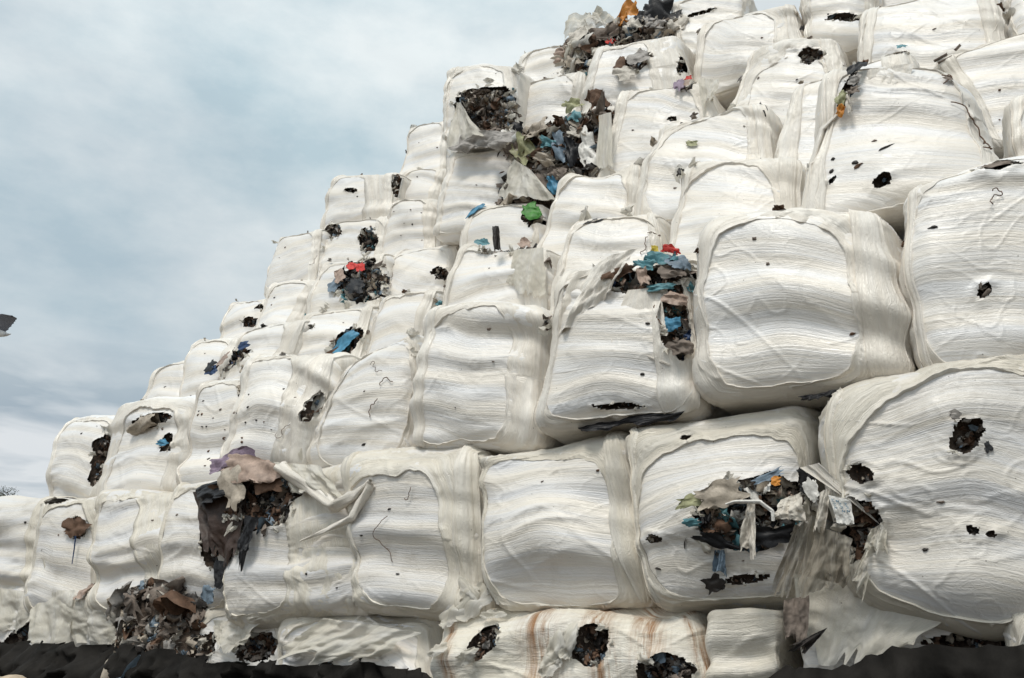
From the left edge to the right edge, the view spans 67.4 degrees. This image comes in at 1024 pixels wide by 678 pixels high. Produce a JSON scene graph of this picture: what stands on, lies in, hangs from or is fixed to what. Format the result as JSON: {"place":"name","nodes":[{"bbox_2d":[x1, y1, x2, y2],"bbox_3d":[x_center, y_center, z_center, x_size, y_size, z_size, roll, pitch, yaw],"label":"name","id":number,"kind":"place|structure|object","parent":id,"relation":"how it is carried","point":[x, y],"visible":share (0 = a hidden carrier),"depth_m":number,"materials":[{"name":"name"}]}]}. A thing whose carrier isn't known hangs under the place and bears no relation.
{"place":"outdoors","nodes":[
{"label":"outdoors","id":0,"kind":"place"},
{"bbox_2d":[0,314,16,336],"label":"flying gull","id":1,"kind":"object","parent":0,"point":[7,322],"visible":1,"depth_m":11.03,"materials":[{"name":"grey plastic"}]},
{"bbox_2d":[0,0,801,497],"label":"sky","id":2,"kind":"structure","parent":0,"point":[154,154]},
{"bbox_3d":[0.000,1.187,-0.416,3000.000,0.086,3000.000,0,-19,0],"label":"ground","id":3,"kind":"structure","parent":0,"visible":0},
{"bbox_2d":[0,487,18,496],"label":"distant tree","id":4,"kind":"object","parent":3,"relation":"on","point":[3,491],"visible":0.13,"depth_m":45.47,"materials":[{"name":"grey plant"}]},
{"bbox_2d":[0,675,25,677],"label":"sand heap","id":5,"kind":"object","parent":3,"relation":"on","point":[14,676],"visible":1,"depth_m":6.30,"materials":[{"name":"beige sand"}]},
{"bbox_2d":[0,586,29,643],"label":"wrapped waste bale","id":6,"kind":"object","parent":3,"relation":"on","point":[14,620],"visible":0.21,"depth_m":8.72,"materials":[{"name":"beige plastic"}]},
{"bbox_2d":[0,495,52,587],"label":"wrapped waste bale","id":7,"kind":"object","parent":6,"relation":"on","point":[19,516],"visible":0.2,"depth_m":9.20,"materials":[{"name":"plastic"}]},
{"bbox_2d":[45,415,114,497],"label":"wrapped waste bale","id":8,"kind":"object","parent":7,"relation":"on","point":[79,453],"visible":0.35,"depth_m":9.46,"materials":[{"name":"beige plastic"}]},
{"bbox_2d":[142,360,183,399],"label":"wrapped waste bale","id":9,"kind":"object","parent":8,"relation":"on","point":[166,380],"visible":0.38,"depth_m":11.70,"materials":[{"name":"plastic"}]},
{"bbox_2d":[219,299,264,338],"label":"wrapped waste bale","id":10,"kind":"object","parent":9,"relation":"on","point":[240,318],"visible":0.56,"depth_m":12.35,"materials":[{"name":"beige plastic"}]},
{"bbox_2d":[179,336,239,396],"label":"wrapped waste bale","id":11,"kind":"object","parent":8,"relation":"on","point":[201,354],"visible":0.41,"depth_m":10.59,"materials":[{"name":"white plastic"}]},
{"bbox_2d":[256,280,315,327],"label":"wrapped waste bale","id":12,"kind":"object","parent":11,"relation":"on","point":[285,301],"visible":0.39,"depth_m":11.70,"materials":[{"name":"white plastic"}]},
{"bbox_2d":[264,229,331,297],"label":"wrapped waste bale","id":13,"kind":"object","parent":12,"relation":"on","point":[298,257],"visible":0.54,"depth_m":12.65,"materials":[{"name":"plastic"}]},
{"bbox_2d":[27,583,116,646],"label":"wrapped waste bale","id":14,"kind":"object","parent":3,"relation":"on","point":[59,616],"visible":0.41,"depth_m":8.03,"materials":[{"name":"beige plastic"}]},
{"bbox_2d":[23,496,96,612],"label":"wrapped waste bale","id":15,"kind":"object","parent":14,"relation":"on","point":[64,534],"visible":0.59,"depth_m":8.50,"materials":[{"name":"beige plastic"}]},
{"bbox_2d":[86,488,172,611],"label":"wrapped waste bale","id":16,"kind":"object","parent":14,"relation":"on","point":[123,549],"visible":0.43,"depth_m":7.78,"materials":[{"name":"beige plastic"}]},
{"bbox_2d":[95,395,195,495],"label":"wrapped waste bale","id":17,"kind":"object","parent":16,"relation":"on","point":[149,448],"visible":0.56,"depth_m":8.73,"materials":[{"name":"beige plastic"}]},
{"bbox_2d":[204,319,312,379],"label":"wrapped waste bale","id":18,"kind":"object","parent":17,"relation":"on","point":[278,339],"visible":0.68,"depth_m":9.81,"materials":[{"name":"beige plastic"}]},
{"bbox_2d":[176,378,239,485],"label":"wrapped waste bale","id":19,"kind":"object","parent":16,"relation":"on","point":[208,424],"visible":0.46,"depth_m":8.09,"materials":[{"name":"beige plastic"}]},
{"bbox_2d":[299,301,378,356],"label":"wrapped waste bale","id":20,"kind":"object","parent":19,"relation":"on","point":[346,330],"visible":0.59,"depth_m":9.37,"materials":[{"name":"beige plastic"}]},
{"bbox_2d":[306,252,394,314],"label":"wrapped waste bale","id":21,"kind":"object","parent":20,"relation":"on","point":[362,282],"visible":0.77,"depth_m":10.79,"materials":[{"name":"beige plastic"}]},
{"bbox_2d":[316,216,387,279],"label":"wrapped waste bale","id":22,"kind":"object","parent":21,"relation":"on","point":[353,240],"visible":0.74,"depth_m":12.23,"materials":[{"name":"beige plastic"}]},
{"bbox_2d":[320,172,410,228],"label":"wrapped waste bale","id":23,"kind":"object","parent":22,"relation":"on","point":[361,196],"visible":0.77,"depth_m":13.13,"materials":[{"name":"beige plastic"}]},
{"bbox_2d":[396,167,446,199],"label":"wrapped waste bale","id":24,"kind":"object","parent":22,"relation":"on","point":[426,184],"visible":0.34,"depth_m":12.99,"materials":[{"name":"plastic"}]},
{"bbox_2d":[400,121,456,173],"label":"wrapped waste bale","id":25,"kind":"object","parent":24,"relation":"on","point":[426,146],"visible":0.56,"depth_m":13.78,"materials":[{"name":"beige plastic"}]},
{"bbox_2d":[382,199,446,254],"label":"wrapped waste bale","id":26,"kind":"object","parent":21,"relation":"on","point":[410,224],"visible":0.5,"depth_m":11.66,"materials":[{"name":"white plastic"}]},
{"bbox_2d":[100,576,215,677],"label":"torn waste bale","id":27,"kind":"object","parent":3,"relation":"on","point":[146,616],"visible":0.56,"depth_m":6.92,"materials":[{"name":"multicoloured plastic"}]},
{"bbox_2d":[157,480,224,609],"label":"wrapped waste bale","id":28,"kind":"object","parent":27,"relation":"on","point":[185,554],"visible":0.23,"depth_m":7.17,"materials":[{"name":"beige plastic"}]},
{"bbox_2d":[200,607,282,665],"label":"wrapped waste bale","id":29,"kind":"object","parent":3,"relation":"on","point":[247,643],"visible":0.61,"depth_m":6.60,"materials":[{"name":"beige plastic"}]},
{"bbox_2d":[193,446,375,628],"bbox_3d":[-1.665,1.861,7.147,2.275,1.599,1.722,-10,-22,27],"label":"wrapped waste bale","id":30,"kind":"object","parent":29,"relation":"on","point":[275,533],"visible":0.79,"depth_m":6.49,"materials":[{"name":"beige plastic"}]},
{"bbox_2d":[219,351,361,471],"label":"wrapped waste bale","id":31,"kind":"object","parent":30,"relation":"on","point":[272,419],"visible":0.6,"depth_m":7.19,"materials":[{"name":"beige plastic"}]},
{"bbox_2d":[366,289,443,354],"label":"wrapped waste bale","id":32,"kind":"object","parent":31,"relation":"on","point":[396,318],"visible":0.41,"depth_m":9.06,"materials":[{"name":"beige plastic"}]},
{"bbox_2d":[378,245,458,297],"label":"wrapped waste bale","id":33,"kind":"object","parent":32,"relation":"on","point":[419,270],"visible":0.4,"depth_m":10.47,"materials":[{"name":"beige plastic"}]},
{"bbox_2d":[433,149,514,244],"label":"wrapped waste bale","id":34,"kind":"object","parent":33,"relation":"on","point":[470,181],"visible":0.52,"depth_m":10.38,"materials":[{"name":"beige plastic"}]},
{"bbox_2d":[442,61,534,153],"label":"wrapped waste bale","id":35,"kind":"object","parent":34,"relation":"on","point":[485,105],"visible":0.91,"depth_m":10.82,"materials":[{"name":"beige plastic"}]},
{"bbox_2d":[298,327,423,467],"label":"wrapped waste bale","id":36,"kind":"object","parent":30,"relation":"on","point":[368,399],"visible":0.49,"depth_m":6.71,"materials":[{"name":"plastic"}]},
{"bbox_2d":[435,226,560,309],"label":"wrapped waste bale","id":37,"kind":"object","parent":36,"relation":"on","point":[521,275],"visible":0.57,"depth_m":7.83,"materials":[{"name":"beige plastic"}]},
{"bbox_2d":[459,201,549,250],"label":"wrapped waste bale","id":38,"kind":"object","parent":37,"relation":"on","point":[515,222],"visible":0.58,"depth_m":9.43,"materials":[{"name":"beige plastic"}]},
{"bbox_2d":[486,88,612,208],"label":"torn waste bale","id":39,"kind":"object","parent":38,"relation":"on","point":[548,156],"visible":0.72,"depth_m":9.64,"materials":[{"name":"multicoloured plastic"}]},
{"bbox_2d":[525,71,587,126],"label":"wrapped waste bale","id":40,"kind":"object","parent":39,"relation":"on","point":[547,97],"visible":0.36,"depth_m":10.60,"materials":[{"name":"plastic"}]},
{"bbox_2d":[518,45,566,80],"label":"wrapped waste bale","id":41,"kind":"object","parent":40,"relation":"on","point":[537,64],"visible":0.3,"depth_m":12.00,"materials":[{"name":"plastic"}]},
{"bbox_2d":[543,0,688,78],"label":"torn waste bale","id":42,"kind":"object","parent":40,"relation":"on","point":[655,19],"visible":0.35,"depth_m":11.48,"materials":[{"name":"multicoloured plastic"}]},
{"bbox_2d":[537,157,644,254],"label":"wrapped waste bale","id":43,"kind":"object","parent":37,"relation":"on","point":[612,195],"visible":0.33,"depth_m":8.68,"materials":[{"name":"beige plastic"}]},
{"bbox_2d":[597,75,725,176],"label":"wrapped waste bale","id":44,"kind":"object","parent":43,"relation":"on","point":[640,119],"visible":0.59,"depth_m":9.12,"materials":[{"name":"beige plastic"}]},
{"bbox_2d":[581,36,694,118],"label":"wrapped waste bale","id":45,"kind":"object","parent":44,"relation":"on","point":[614,72],"visible":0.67,"depth_m":9.97,"materials":[{"name":"beige plastic"}]},
{"bbox_2d":[671,0,757,64],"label":"wrapped waste bale","id":46,"kind":"object","parent":45,"relation":"on","point":[699,13],"visible":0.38,"depth_m":10.73,"materials":[{"name":"beige plastic"}]},
{"bbox_2d":[276,614,443,677],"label":"wrapped waste bale","id":47,"kind":"object","parent":3,"relation":"on","point":[400,642],"visible":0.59,"depth_m":5.87,"materials":[{"name":"beige plastic"}]},
{"bbox_2d":[340,445,500,629],"bbox_3d":[-0.356,1.692,6.472,1.506,1.403,1.819,-13,-23,33],"label":"wrapped waste bale","id":48,"kind":"object","parent":47,"relation":"on","point":[413,532],"visible":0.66,"depth_m":5.80,"materials":[{"name":"plastic"}]},
{"bbox_2d":[0,640,1023,677],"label":"black tarpaulin","id":49,"kind":"object","parent":3,"relation":"on","point":[26,659],"visible":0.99,"depth_m":5.73,"materials":[{"name":"black plastic"}]},
{"bbox_2d":[426,576,710,677],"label":"wrapped waste bale","id":50,"kind":"object","parent":3,"relation":"on","point":[657,642],"visible":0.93,"depth_m":4.80,"materials":[{"name":"beige plastic"}]},
{"bbox_2d":[478,431,658,611],"bbox_3d":[0.694,1.455,5.726,1.435,1.348,1.756,-11,-22,29],"label":"wrapped waste bale","id":51,"kind":"object","parent":50,"relation":"on","point":[557,527],"visible":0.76,"depth_m":5.08,"materials":[{"name":"beige plastic"}]},
{"bbox_2d":[409,299,564,454],"bbox_3d":[0.139,0.460,6.615,1.348,1.367,1.754,-13,-23,32],"label":"wrapped waste bale","id":52,"kind":"object","parent":51,"relation":"on","point":[479,376],"visible":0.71,"depth_m":5.97,"materials":[{"name":"plastic"}]},
{"bbox_2d":[533,244,732,444],"bbox_3d":[1.107,0.198,5.911,1.334,1.363,1.715,-13,-23,32],"label":"wrapped waste bale","id":53,"kind":"object","parent":51,"relation":"on","point":[623,346],"visible":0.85,"depth_m":5.23,"materials":[{"name":"beige plastic"}]},
{"bbox_2d":[549,203,670,311],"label":"wrapped waste bale","id":54,"kind":"object","parent":53,"relation":"on","point":[589,241],"visible":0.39,"depth_m":7.24,"materials":[{"name":"white plastic"}]},
{"bbox_2d":[666,156,806,260],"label":"wrapped waste bale","id":55,"kind":"object","parent":53,"relation":"on","point":[711,190],"visible":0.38,"depth_m":6.36,"materials":[{"name":"beige plastic"}]},
{"bbox_2d":[635,102,782,222],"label":"wrapped waste bale","id":56,"kind":"object","parent":55,"relation":"on","point":[733,132],"visible":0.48,"depth_m":7.65,"materials":[{"name":"beige plastic"}]},
{"bbox_2d":[774,44,919,172],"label":"wrapped waste bale","id":57,"kind":"object","parent":55,"relation":"on","point":[796,139],"visible":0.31,"depth_m":7.09,"materials":[{"name":"beige plastic"}]},
{"bbox_2d":[732,36,849,124],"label":"wrapped waste bale","id":58,"kind":"object","parent":57,"relation":"on","point":[774,75],"visible":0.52,"depth_m":8.41,"materials":[{"name":"beige plastic"}]},
{"bbox_2d":[693,4,803,110],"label":"wrapped waste bale","id":59,"kind":"object","parent":58,"relation":"on","point":[725,48],"visible":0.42,"depth_m":9.55,"materials":[{"name":"white plastic"}]},
{"bbox_2d":[799,0,882,65],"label":"wrapped waste bale","id":60,"kind":"object","parent":58,"relation":"on","point":[828,19],"visible":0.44,"depth_m":8.98,"materials":[{"name":"beige plastic"}]},
{"bbox_2d":[705,608,803,677],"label":"wrapped waste bale","id":61,"kind":"object","parent":3,"relation":"on","point":[747,643],"visible":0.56,"depth_m":4.35,"materials":[{"name":"plastic"}]},
{"bbox_2d":[625,406,845,614],"bbox_3d":[1.611,1.191,5.121,1.265,1.315,1.866,-14,-24,35],"label":"wrapped waste bale","id":62,"kind":"object","parent":61,"relation":"on","point":[725,509],"visible":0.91,"depth_m":4.55,"materials":[{"name":"beige plastic"}]},
{"bbox_2d":[692,204,917,415],"bbox_3d":[2.096,-0.091,5.278,1.362,1.415,1.664,-12,-23,31],"label":"wrapped waste bale","id":63,"kind":"object","parent":62,"relation":"on","point":[805,307],"visible":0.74,"depth_m":4.64,"materials":[{"name":"beige plastic"}]},
{"bbox_2d":[801,61,998,240],"bbox_3d":[2.864,-1.212,5.684,1.238,1.478,1.838,-12,-23,30],"label":"wrapped waste bale","id":64,"kind":"object","parent":63,"relation":"on","point":[907,128],"visible":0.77,"depth_m":5.00,"materials":[{"name":"beige plastic"}]},
{"bbox_2d":[783,574,1005,669],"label":"wrapped waste bale","id":65,"kind":"object","parent":3,"relation":"on","point":[836,626],"visible":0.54,"depth_m":4.02,"materials":[{"name":"beige plastic"}]},
{"bbox_2d":[798,354,1023,641],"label":"wrapped waste bale","id":66,"kind":"object","parent":65,"relation":"on","point":[919,473],"visible":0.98,"depth_m":3.89,"materials":[{"name":"beige plastic"}]},
{"bbox_2d":[899,155,1023,369],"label":"wrapped waste bale","id":67,"kind":"object","parent":66,"relation":"on","point":[961,278],"visible":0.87,"depth_m":4.19,"materials":[{"name":"beige plastic"}]},
{"bbox_2d":[1002,94,1023,158],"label":"wrapped waste bale","id":68,"kind":"object","parent":67,"relation":"on","point":[1013,129],"visible":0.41,"depth_m":5.66,"materials":[{"name":"plastic"}]},
{"bbox_2d":[933,33,1023,158],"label":"wrapped waste bale","id":69,"kind":"object","parent":68,"relation":"on","point":[989,77],"visible":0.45,"depth_m":6.65,"materials":[{"name":"white plastic"}]},
{"bbox_2d":[853,0,1008,68],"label":"wrapped waste bale","id":70,"kind":"object","parent":69,"relation":"on","point":[927,32],"visible":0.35,"depth_m":7.58,"materials":[{"name":"beige plastic"}]},
{"bbox_2d":[882,0,912,6],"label":"wrapped waste bale","id":71,"kind":"object","parent":70,"relation":"on","point":[889,2],"depth_m":9.04,"materials":[{"name":"plastic"}]},
{"bbox_2d":[1002,0,1023,37],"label":"wrapped waste bale","id":72,"kind":"object","parent":69,"relation":"on","point":[1013,13],"visible":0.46,"depth_m":7.22,"materials":[{"name":"beige plastic"}]},
{"bbox_2d":[1003,612,1023,645],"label":"wrapped waste bale","id":73,"kind":"object","parent":3,"relation":"on","point":[1013,633],"visible":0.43,"depth_m":3.60,"materials":[{"name":"beige plastic"}]}
]}

